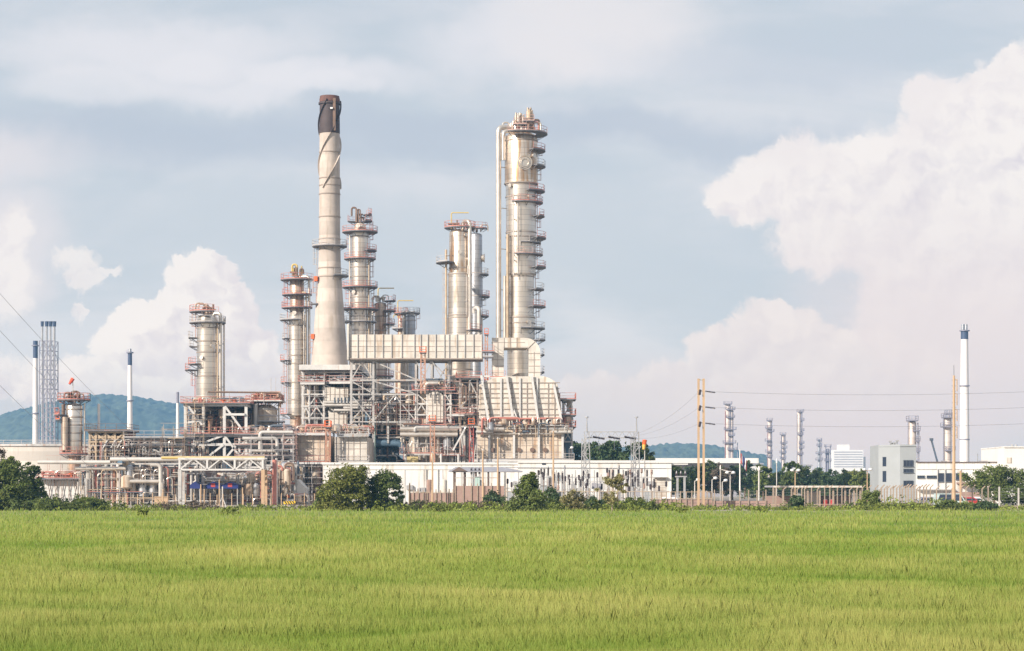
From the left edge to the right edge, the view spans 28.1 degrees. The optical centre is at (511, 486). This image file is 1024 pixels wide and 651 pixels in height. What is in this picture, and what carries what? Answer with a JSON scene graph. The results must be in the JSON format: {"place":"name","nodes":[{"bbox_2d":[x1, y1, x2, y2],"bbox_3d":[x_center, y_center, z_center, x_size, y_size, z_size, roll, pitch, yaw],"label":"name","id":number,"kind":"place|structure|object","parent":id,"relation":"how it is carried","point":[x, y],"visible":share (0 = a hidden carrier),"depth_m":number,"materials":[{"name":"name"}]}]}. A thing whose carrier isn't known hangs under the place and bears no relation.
{"place":"outdoors","nodes":[
{"label":"outdoors","id":0,"kind":"place"},
{"bbox_2d":[0,393,229,467],"bbox_3d":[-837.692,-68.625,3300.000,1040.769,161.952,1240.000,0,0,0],"label":"hill","id":1,"kind":"structure","parent":0,"point":[151,417],"depth_m":2981.97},
{"bbox_2d":[161,456,267,504],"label":"pipe bridge","id":2,"kind":"structure","parent":0,"point":[236,466],"depth_m":329.90,"materials":[{"name":"white metal"}]},
{"bbox_2d":[280,264,312,425],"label":"distillation column","id":3,"kind":"structure","parent":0,"point":[296,339],"depth_m":419.52,"materials":[{"name":"silver metal"}]},
{"bbox_2d":[342,207,378,434],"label":"distillation column","id":4,"kind":"structure","parent":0,"point":[359,287],"depth_m":428.40,"materials":[{"name":"silver metal"}]},
{"bbox_2d":[372,288,395,461],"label":"distillation column","id":5,"kind":"structure","parent":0,"point":[381,324],"depth_m":434.88,"materials":[{"name":"silver metal"}]},
{"bbox_2d":[392,300,412,392],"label":"distillation column","id":6,"kind":"structure","parent":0,"point":[399,328],"depth_m":445.26,"materials":[{"name":"metal"}]},
{"bbox_2d":[419,346,426,393],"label":"ladder tower","id":7,"kind":"structure","parent":0,"point":[424,365],"depth_m":379.22,"materials":[{"name":"beige metal"}]},
{"bbox_2d":[436,212,481,461],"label":"reactor column","id":8,"kind":"structure","parent":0,"point":[459,321],"depth_m":399.94,"materials":[{"name":"silver metal"}]},
{"bbox_2d":[465,222,489,461],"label":"grey column","id":9,"kind":"structure","parent":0,"point":[478,275],"depth_m":409.85,"materials":[{"name":"silver metal"}]},
{"bbox_2d":[322,460,687,504],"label":"warehouse","id":10,"kind":"structure","parent":0,"point":[416,475],"depth_m":331.80,"materials":[{"name":"white metal"}]},
{"bbox_2d":[0,507,1023,650],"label":"field","id":11,"kind":"structure","parent":0,"point":[582,514],"depth_m":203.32,"materials":[{"name":"plant"}]},
{"bbox_2d":[505,472,553,511],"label":"pyramid bush","id":12,"kind":"object","parent":11,"relation":"on","point":[527,486],"visible":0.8,"depth_m":240.79,"materials":[{"name":"green plant"}]},
{"bbox_2d":[594,473,628,510],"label":"bare stemmed tree","id":13,"kind":"object","parent":11,"relation":"on","point":[618,479],"visible":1,"depth_m":247.69,"materials":[{"name":"green plant"}]},
{"bbox_2d":[0,0,1023,472],"label":"sky","id":14,"kind":"structure","parent":0,"point":[792,201],"materials":[{"name":"blue"}]},
{"bbox_2d":[496,122,547,375],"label":"distillation column","id":15,"kind":"structure","parent":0,"point":[519,151],"depth_m":399.62,"materials":[{"name":"silver metal"}]},
{"bbox_2d":[509,108,541,129],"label":"top piping skid","id":16,"kind":"object","parent":15,"relation":"on","point":[527,119],"visible":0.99,"depth_m":400.42,"materials":[{"name":"beige metal"}]},
{"bbox_2d":[24,493,1022,510],"bbox_3d":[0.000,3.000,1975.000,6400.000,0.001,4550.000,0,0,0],"label":"ground","id":17,"kind":"structure","parent":0,"point":[716,499],"depth_m":342.93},
{"bbox_2d":[0,456,37,510],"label":"broadleaf tree","id":18,"kind":"object","parent":17,"relation":"on","point":[11,486],"visible":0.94,"depth_m":254.95,"materials":[{"name":"green plant"}]},
{"bbox_2d":[31,341,38,443],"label":"chimney","id":19,"kind":"object","parent":17,"relation":"on","point":[35,345],"visible":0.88,"depth_m":859.07,"materials":[{"name":"white metal"}]},
{"bbox_2d":[21,462,48,498],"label":"broadleaf tree","id":20,"kind":"object","parent":17,"relation":"on","point":[35,471],"visible":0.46,"depth_m":261.78,"materials":[{"name":"green plant"}]},
{"bbox_2d":[5,496,85,510],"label":"leafy shrub","id":21,"kind":"object","parent":17,"relation":"on","point":[28,505],"visible":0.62,"depth_m":252.58,"materials":[{"name":"green plant"}]},
{"bbox_2d":[39,321,57,443],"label":"flare stack","id":22,"kind":"object","parent":17,"relation":"on","point":[45,376],"visible":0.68,"depth_m":842.28,"materials":[{"name":"grey metal"}]},
{"bbox_2d":[36,470,83,502],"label":"vessel plinth","id":23,"kind":"structure","parent":17,"relation":"on","point":[65,487],"depth_m":345.00,"materials":[{"name":"concrete"}]},
{"bbox_2d":[54,391,90,470],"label":"regenerator vessel","id":24,"kind":"object","parent":23,"relation":"on","point":[71,427],"visible":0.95,"depth_m":348.73,"materials":[{"name":"silver metal"}]},
{"bbox_2d":[0,440,147,496],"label":"storage tank","id":25,"kind":"object","parent":17,"relation":"on","point":[23,454],"visible":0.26,"depth_m":524.20,"materials":[{"name":"metal"}]},
{"bbox_2d":[84,404,139,503],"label":"pipe rack","id":26,"kind":"object","parent":17,"relation":"on","point":[103,435],"visible":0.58,"depth_m":349.85,"materials":[{"name":"metal"}]},
{"bbox_2d":[126,349,133,429],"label":"chimney","id":27,"kind":"object","parent":17,"relation":"on","point":[129,410],"visible":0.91,"depth_m":759.28,"materials":[{"name":"silver metal"}]},
{"bbox_2d":[37,457,261,504],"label":"pipe rack","id":28,"kind":"object","parent":17,"relation":"on","point":[191,477],"visible":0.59,"depth_m":336.00,"materials":[{"name":"metal"}]},
{"bbox_2d":[124,431,194,502],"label":"pipe rack","id":29,"kind":"object","parent":17,"relation":"on","point":[188,444],"visible":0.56,"depth_m":349.94,"materials":[{"name":"metal"}]},
{"bbox_2d":[79,410,293,503],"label":"field piping","id":30,"kind":"object","parent":17,"relation":"on","point":[252,485],"visible":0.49,"depth_m":336.01,"materials":[{"name":"silver metal"}]},
{"bbox_2d":[78,493,314,507],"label":"wire fence","id":31,"kind":"object","parent":17,"relation":"on","point":[203,498],"visible":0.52,"depth_m":286.95,"materials":[{"name":"metal"}]},
{"bbox_2d":[185,302,225,468],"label":"stripper column","id":32,"kind":"structure","parent":17,"relation":"on","point":[207,322],"depth_m":378.42,"materials":[{"name":"silver metal"}]},
{"bbox_2d":[180,391,279,468],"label":"braced structure","id":33,"kind":"object","parent":17,"relation":"on","point":[225,439],"visible":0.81,"depth_m":367.94,"materials":[{"name":"white metal"}]},
{"bbox_2d":[184,397,204,455],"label":"scaffold","id":34,"kind":"object","parent":33,"relation":"on","point":[194,425],"visible":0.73,"depth_m":363.96,"materials":[{"name":"metal"}]},
{"bbox_2d":[198,458,303,504],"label":"pump yard","id":35,"kind":"structure","parent":17,"relation":"on","point":[283,475],"depth_m":344.93,"materials":[{"name":"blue metal"}]},
{"bbox_2d":[245,395,284,463],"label":"feed drum","id":36,"kind":"object","parent":17,"relation":"on","point":[264,414],"visible":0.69,"depth_m":371.79,"materials":[{"name":"metal"}]},
{"bbox_2d":[247,378,285,407],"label":"drum top deck","id":37,"kind":"structure","parent":36,"relation":"on","point":[266,396],"depth_m":371.54,"materials":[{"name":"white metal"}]},
{"bbox_2d":[234,424,297,468],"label":"exchanger structure","id":38,"kind":"object","parent":17,"relation":"on","point":[269,433],"visible":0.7,"depth_m":365.81,"materials":[{"name":"white metal"}]},
{"bbox_2d":[278,479,309,503],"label":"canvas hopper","id":39,"kind":"object","parent":17,"relation":"on","point":[302,488],"visible":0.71,"depth_m":349.43,"materials":[{"name":"grey fabric"}]},
{"bbox_2d":[278,424,374,502],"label":"box furnace","id":40,"kind":"object","parent":17,"relation":"on","point":[344,448],"visible":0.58,"depth_m":367.60,"materials":[{"name":"white metal"}]},
{"bbox_2d":[324,420,331,461],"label":"ladder tower","id":41,"kind":"structure","parent":17,"relation":"on","point":[329,440],"depth_m":365.22,"materials":[{"name":"metal"}]},
{"bbox_2d":[298,365,380,436],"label":"stack table","id":42,"kind":"object","parent":17,"relation":"on","point":[333,372],"visible":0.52,"depth_m":387.83,"materials":[{"name":"white metal"}]},
{"bbox_2d":[305,386,349,433],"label":"flue heater","id":43,"kind":"object","parent":42,"relation":"on","point":[337,417],"visible":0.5,"depth_m":387.30,"materials":[{"name":"beige metal"}]},
{"bbox_2d":[309,95,348,364],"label":"smokestack","id":44,"kind":"object","parent":42,"relation":"on","point":[328,337],"visible":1,"depth_m":398.07,"materials":[{"name":"concrete"}]},
{"bbox_2d":[311,463,376,510],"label":"broadleaf tree","id":45,"kind":"object","parent":17,"relation":"on","point":[352,481],"visible":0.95,"depth_m":249.19,"materials":[{"name":"green plant"}]},
{"bbox_2d":[363,468,404,510],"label":"broadleaf tree","id":46,"kind":"object","parent":17,"relation":"on","point":[383,483],"visible":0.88,"depth_m":251.21,"materials":[{"name":"green plant"}]},
{"bbox_2d":[363,363,412,461],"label":"cooler bank","id":47,"kind":"structure","parent":17,"relation":"on","point":[389,445],"depth_m":387.81,"materials":[{"name":"metal"}]},
{"bbox_2d":[350,360,452,461],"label":"duct trestle","id":48,"kind":"object","parent":17,"relation":"on","point":[432,382],"visible":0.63,"depth_m":385.07,"materials":[{"name":"metal"}]},
{"bbox_2d":[350,372,374,432],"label":"scaffold","id":49,"kind":"object","parent":48,"relation":"on","point":[362,400],"visible":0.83,"depth_m":383.46,"materials":[{"name":"metal"}]},
{"bbox_2d":[375,399,407,434],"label":"scaffold","id":50,"kind":"object","parent":48,"relation":"on","point":[386,413],"visible":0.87,"depth_m":384.46,"materials":[{"name":"metal"}]},
{"bbox_2d":[347,324,482,361],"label":"flue duct","id":51,"kind":"object","parent":48,"relation":"on","point":[460,348],"visible":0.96,"depth_m":384.00,"materials":[{"name":"beige metal"}]},
{"bbox_2d":[307,378,568,459],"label":"field piping","id":52,"kind":"object","parent":48,"relation":"attached to","point":[317,390],"visible":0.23,"depth_m":390.81,"materials":[{"name":"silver metal"}]},
{"bbox_2d":[401,307,419,392],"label":"knockout drum","id":53,"kind":"object","parent":17,"relation":"on","point":[409,320],"visible":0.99,"depth_m":441.11,"materials":[{"name":"silver metal"}]},
{"bbox_2d":[410,489,454,504],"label":"panel fence","id":54,"kind":"object","parent":17,"relation":"on","point":[445,497],"visible":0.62,"depth_m":290.08,"materials":[{"name":"concrete"}]},
{"bbox_2d":[411,384,455,461],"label":"heater frame","id":55,"kind":"object","parent":17,"relation":"on","point":[447,412],"visible":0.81,"depth_m":382.24,"materials":[{"name":"white metal"}]},
{"bbox_2d":[418,391,442,423],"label":"convection box","id":56,"kind":"object","parent":55,"relation":"on","point":[435,402],"visible":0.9,"depth_m":381.60,"materials":[{"name":"beige metal"}]},
{"bbox_2d":[399,423,470,461],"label":"round furnace","id":57,"kind":"object","parent":17,"relation":"on","point":[422,434],"visible":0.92,"depth_m":380.42,"materials":[{"name":"metal"}]},
{"bbox_2d":[452,371,489,461],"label":"column piping rack","id":58,"kind":"object","parent":17,"relation":"on","point":[463,406],"depth_m":380.86,"materials":[{"name":"metal"}]},
{"bbox_2d":[455,482,503,505],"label":"panel fence","id":59,"kind":"object","parent":17,"relation":"on","point":[463,493],"visible":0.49,"depth_m":290.08,"materials":[{"name":"concrete"}]},
{"bbox_2d":[448,467,522,492],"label":"roofed shelter","id":60,"kind":"object","parent":17,"relation":"on","point":[464,470],"visible":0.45,"depth_m":302.84,"materials":[{"name":"metal"}]},
{"bbox_2d":[481,489,505,508],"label":"leafy shrub","id":61,"kind":"object","parent":17,"relation":"on","point":[494,496],"visible":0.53,"depth_m":261.76,"materials":[{"name":"green plant"}]},
{"bbox_2d":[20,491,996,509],"bbox_3d":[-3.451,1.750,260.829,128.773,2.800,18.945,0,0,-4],"label":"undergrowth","id":62,"kind":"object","parent":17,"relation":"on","point":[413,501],"visible":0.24,"depth_m":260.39,"materials":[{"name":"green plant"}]},
{"bbox_2d":[1,494,1023,510],"bbox_3d":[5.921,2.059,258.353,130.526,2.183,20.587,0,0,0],"label":"undergrowth","id":63,"kind":"object","parent":17,"relation":"on","point":[449,506],"visible":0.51,"depth_m":255.11,"materials":[{"name":"green plant"}]},
{"bbox_2d":[472,375,573,461],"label":"reformer furnace","id":64,"kind":"object","parent":17,"relation":"on","point":[525,400],"visible":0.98,"depth_m":378.40,"materials":[{"name":"white metal"}]},
{"bbox_2d":[482,338,539,378],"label":"arch duct","id":65,"kind":"object","parent":64,"relation":"on","point":[501,345],"visible":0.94,"depth_m":384.01,"materials":[{"name":"white metal"}]},
{"bbox_2d":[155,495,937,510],"bbox_3d":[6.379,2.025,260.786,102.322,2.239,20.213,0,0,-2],"label":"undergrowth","id":66,"kind":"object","parent":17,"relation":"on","point":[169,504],"visible":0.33,"depth_m":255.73,"materials":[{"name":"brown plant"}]},
{"bbox_2d":[559,393,575,458],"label":"stair tower","id":67,"kind":"structure","parent":17,"relation":"on","point":[568,437],"depth_m":380.85,"materials":[{"name":"metal"}]},
{"bbox_2d":[559,489,590,510],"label":"leafy shrub","id":68,"kind":"object","parent":17,"relation":"on","point":[573,500],"visible":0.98,"depth_m":249.29,"materials":[{"name":"green plant"}]},
{"bbox_2d":[504,488,650,507],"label":"wire fence","id":69,"kind":"object","parent":17,"relation":"on","point":[599,491],"visible":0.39,"depth_m":289.96,"materials":[{"name":"concrete"}]},
{"bbox_2d":[542,472,644,499],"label":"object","id":70,"kind":"object","parent":17,"relation":"on","point":[601,486],"visible":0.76,"depth_m":300.88,"materials":[{"name":"metal"}]},
{"bbox_2d":[538,468,652,497],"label":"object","id":71,"kind":"object","parent":17,"relation":"on","point":[600,477],"visible":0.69,"depth_m":308.95,"materials":[{"name":"metal"}]},
{"bbox_2d":[582,440,637,459],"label":"broadleaf tree","id":72,"kind":"object","parent":17,"relation":"on","point":[605,451],"visible":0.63,"depth_m":364.18,"materials":[{"name":"green plant"}]},
{"bbox_2d":[581,416,640,499],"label":"gantry","id":73,"kind":"object","parent":17,"relation":"on","point":[583,468],"visible":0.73,"depth_m":311.94,"materials":[{"name":"metal"}]},
{"bbox_2d":[632,442,655,459],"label":"broadleaf tree","id":74,"kind":"object","parent":17,"relation":"on","point":[649,456],"visible":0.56,"depth_m":367.34,"materials":[{"name":"green plant"}]},
{"bbox_2d":[651,491,712,507],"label":"rail fence","id":75,"kind":"object","parent":17,"relation":"on","point":[690,502],"visible":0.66,"depth_m":289.08,"materials":[{"name":"concrete"}]},
{"bbox_2d":[674,467,696,497],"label":"broadleaf tree","id":76,"kind":"object","parent":17,"relation":"on","point":[690,488],"visible":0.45,"depth_m":435.95,"materials":[{"name":"green plant"}]},
{"bbox_2d":[684,465,710,497],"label":"broadleaf tree","id":77,"kind":"object","parent":17,"relation":"on","point":[695,471],"visible":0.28,"depth_m":473.25,"materials":[{"name":"green plant"}]},
{"bbox_2d":[697,379,714,505],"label":"power pole","id":78,"kind":"object","parent":17,"relation":"on","point":[699,406],"visible":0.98,"depth_m":283.85,"materials":[{"name":"wood"}]},
{"bbox_2d":[706,462,736,500],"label":"broadleaf tree","id":79,"kind":"object","parent":17,"relation":"on","point":[715,472],"visible":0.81,"depth_m":417.43,"materials":[{"name":"green plant"}]},
{"bbox_2d":[723,464,746,499],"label":"broadleaf tree","id":80,"kind":"object","parent":17,"relation":"on","point":[735,485],"visible":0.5,"depth_m":454.46,"materials":[{"name":"green plant"}]},
{"bbox_2d":[713,490,767,507],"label":"wire fence","id":81,"kind":"object","parent":17,"relation":"on","point":[735,503],"visible":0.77,"depth_m":288.08,"materials":[{"name":"concrete"}]},
{"bbox_2d":[731,460,754,498],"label":"broadleaf tree","id":82,"kind":"object","parent":17,"relation":"on","point":[747,477],"visible":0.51,"depth_m":491.53,"materials":[{"name":"green plant"}]},
{"bbox_2d":[751,463,775,500],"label":"broadleaf tree","id":83,"kind":"object","parent":17,"relation":"on","point":[764,474],"visible":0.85,"depth_m":435.46,"materials":[{"name":"green plant"}]},
{"bbox_2d":[778,461,806,493],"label":"broadleaf tree","id":84,"kind":"object","parent":17,"relation":"on","point":[787,478],"visible":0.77,"depth_m":416.16,"materials":[{"name":"green plant"}]},
{"bbox_2d":[796,468,815,495],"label":"broadleaf tree","id":85,"kind":"object","parent":17,"relation":"on","point":[807,480],"visible":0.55,"depth_m":452.96,"materials":[{"name":"green plant"}]},
{"bbox_2d":[765,486,861,503],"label":"carport","id":86,"kind":"object","parent":17,"relation":"on","point":[771,499],"visible":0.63,"depth_m":296.40,"materials":[{"name":"metal"}]},
{"bbox_2d":[768,485,882,507],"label":"wire fence","id":87,"kind":"object","parent":17,"relation":"on","point":[804,492],"visible":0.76,"depth_m":286.93,"materials":[{"name":"concrete"}]},
{"bbox_2d":[814,469,844,495],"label":"broadleaf tree","id":88,"kind":"object","parent":17,"relation":"on","point":[831,480],"visible":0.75,"depth_m":434.20,"materials":[{"name":"green plant"}]},
{"bbox_2d":[848,468,869,498],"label":"broadleaf tree","id":89,"kind":"object","parent":17,"relation":"on","point":[861,475],"visible":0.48,"depth_m":415.14,"materials":[{"name":"green plant"}]},
{"bbox_2d":[860,488,882,508],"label":"leafy shrub","id":90,"kind":"object","parent":17,"relation":"on","point":[873,498],"visible":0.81,"depth_m":261.48,"materials":[{"name":"green plant"}]},
{"bbox_2d":[881,484,929,503],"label":"wire fence","id":91,"kind":"object","parent":17,"relation":"on","point":[887,487],"visible":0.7,"depth_m":285.92,"materials":[{"name":"concrete"}]},
{"bbox_2d":[932,498,971,510],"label":"leafy shrub","id":92,"kind":"object","parent":17,"relation":"on","point":[946,504],"visible":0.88,"depth_m":255.76,"materials":[{"name":"green plant"}]},
{"bbox_2d":[951,375,957,500],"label":"power pole","id":93,"kind":"object","parent":17,"relation":"on","point":[953,467],"visible":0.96,"depth_m":279.86,"materials":[{"name":"wood"}]},
{"bbox_2d":[959,324,969,461],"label":"chimney","id":94,"kind":"object","parent":17,"relation":"on","point":[964,385],"visible":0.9,"depth_m":898.47,"materials":[{"name":"silver metal"}]},
{"bbox_2d":[971,499,998,510],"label":"leafy shrub","id":95,"kind":"object","parent":17,"relation":"on","point":[985,504],"visible":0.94,"depth_m":255.06,"materials":[{"name":"green plant"}]},
{"bbox_2d":[958,462,1023,502],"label":"tree","id":96,"kind":"object","parent":17,"relation":"on","point":[1000,475],"visible":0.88,"depth_m":329.08,"materials":[{"name":"green plant"}]},
{"bbox_2d":[980,480,1023,505],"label":"leafy shrub","id":97,"kind":"object","parent":17,"relation":"on","point":[1007,498],"visible":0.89,"depth_m":298.95,"materials":[{"name":"green plant"}]},
{"bbox_2d":[981,444,1023,502],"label":"office annex","id":98,"kind":"object","parent":17,"relation":"on","point":[1012,456],"visible":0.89,"depth_m":366.00,"materials":[{"name":"white concrete"}]},
{"bbox_2d":[573,442,780,472],"bbox_3d":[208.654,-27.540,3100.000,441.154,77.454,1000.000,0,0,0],"label":"hill","id":99,"kind":"structure","parent":0,"point":[676,450],"depth_m":2890.66,"materials":[{"name":"blue"}]},
{"bbox_2d":[641,458,758,496],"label":"shed","id":100,"kind":"structure","parent":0,"point":[724,462],"depth_m":598.00,"materials":[{"name":"white metal"}]},
{"bbox_2d":[723,401,737,457],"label":"column","id":101,"kind":"structure","parent":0,"point":[728,441],"depth_m":1148.83,"materials":[{"name":"metal"}]},
{"bbox_2d":[765,418,774,477],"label":"column","id":102,"kind":"structure","parent":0,"point":[769,454],"depth_m":1198.88,"materials":[{"name":"metal"}]},
{"bbox_2d":[779,432,787,471],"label":"column","id":103,"kind":"structure","parent":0,"point":[784,447],"depth_m":1248.85,"materials":[{"name":"metal"}]},
{"bbox_2d":[797,409,804,464],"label":"column","id":104,"kind":"structure","parent":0,"point":[800,433],"depth_m":1178.84,"materials":[{"name":"metal"}]},
{"bbox_2d":[829,444,865,474],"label":"tower block","id":105,"kind":"structure","parent":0,"point":[844,456],"depth_m":1700.00,"materials":[{"name":"white concrete"}]},
{"bbox_2d":[870,440,915,502],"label":"office block","id":106,"kind":"structure","parent":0,"point":[892,464],"depth_m":373.49,"materials":[{"name":"white concrete"}]},
{"bbox_2d":[906,416,920,460],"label":"column","id":107,"kind":"structure","parent":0,"point":[913,438],"depth_m":638.84,"materials":[{"name":"metal"}]},
{"bbox_2d":[940,410,955,461],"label":"column","id":108,"kind":"structure","parent":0,"point":[947,426],"depth_m":698.84,"materials":[{"name":"metal"}]},
{"bbox_2d":[916,461,996,502],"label":"office building","id":109,"kind":"structure","parent":0,"point":[935,474],"depth_m":371.60,"materials":[{"name":"white concrete"}]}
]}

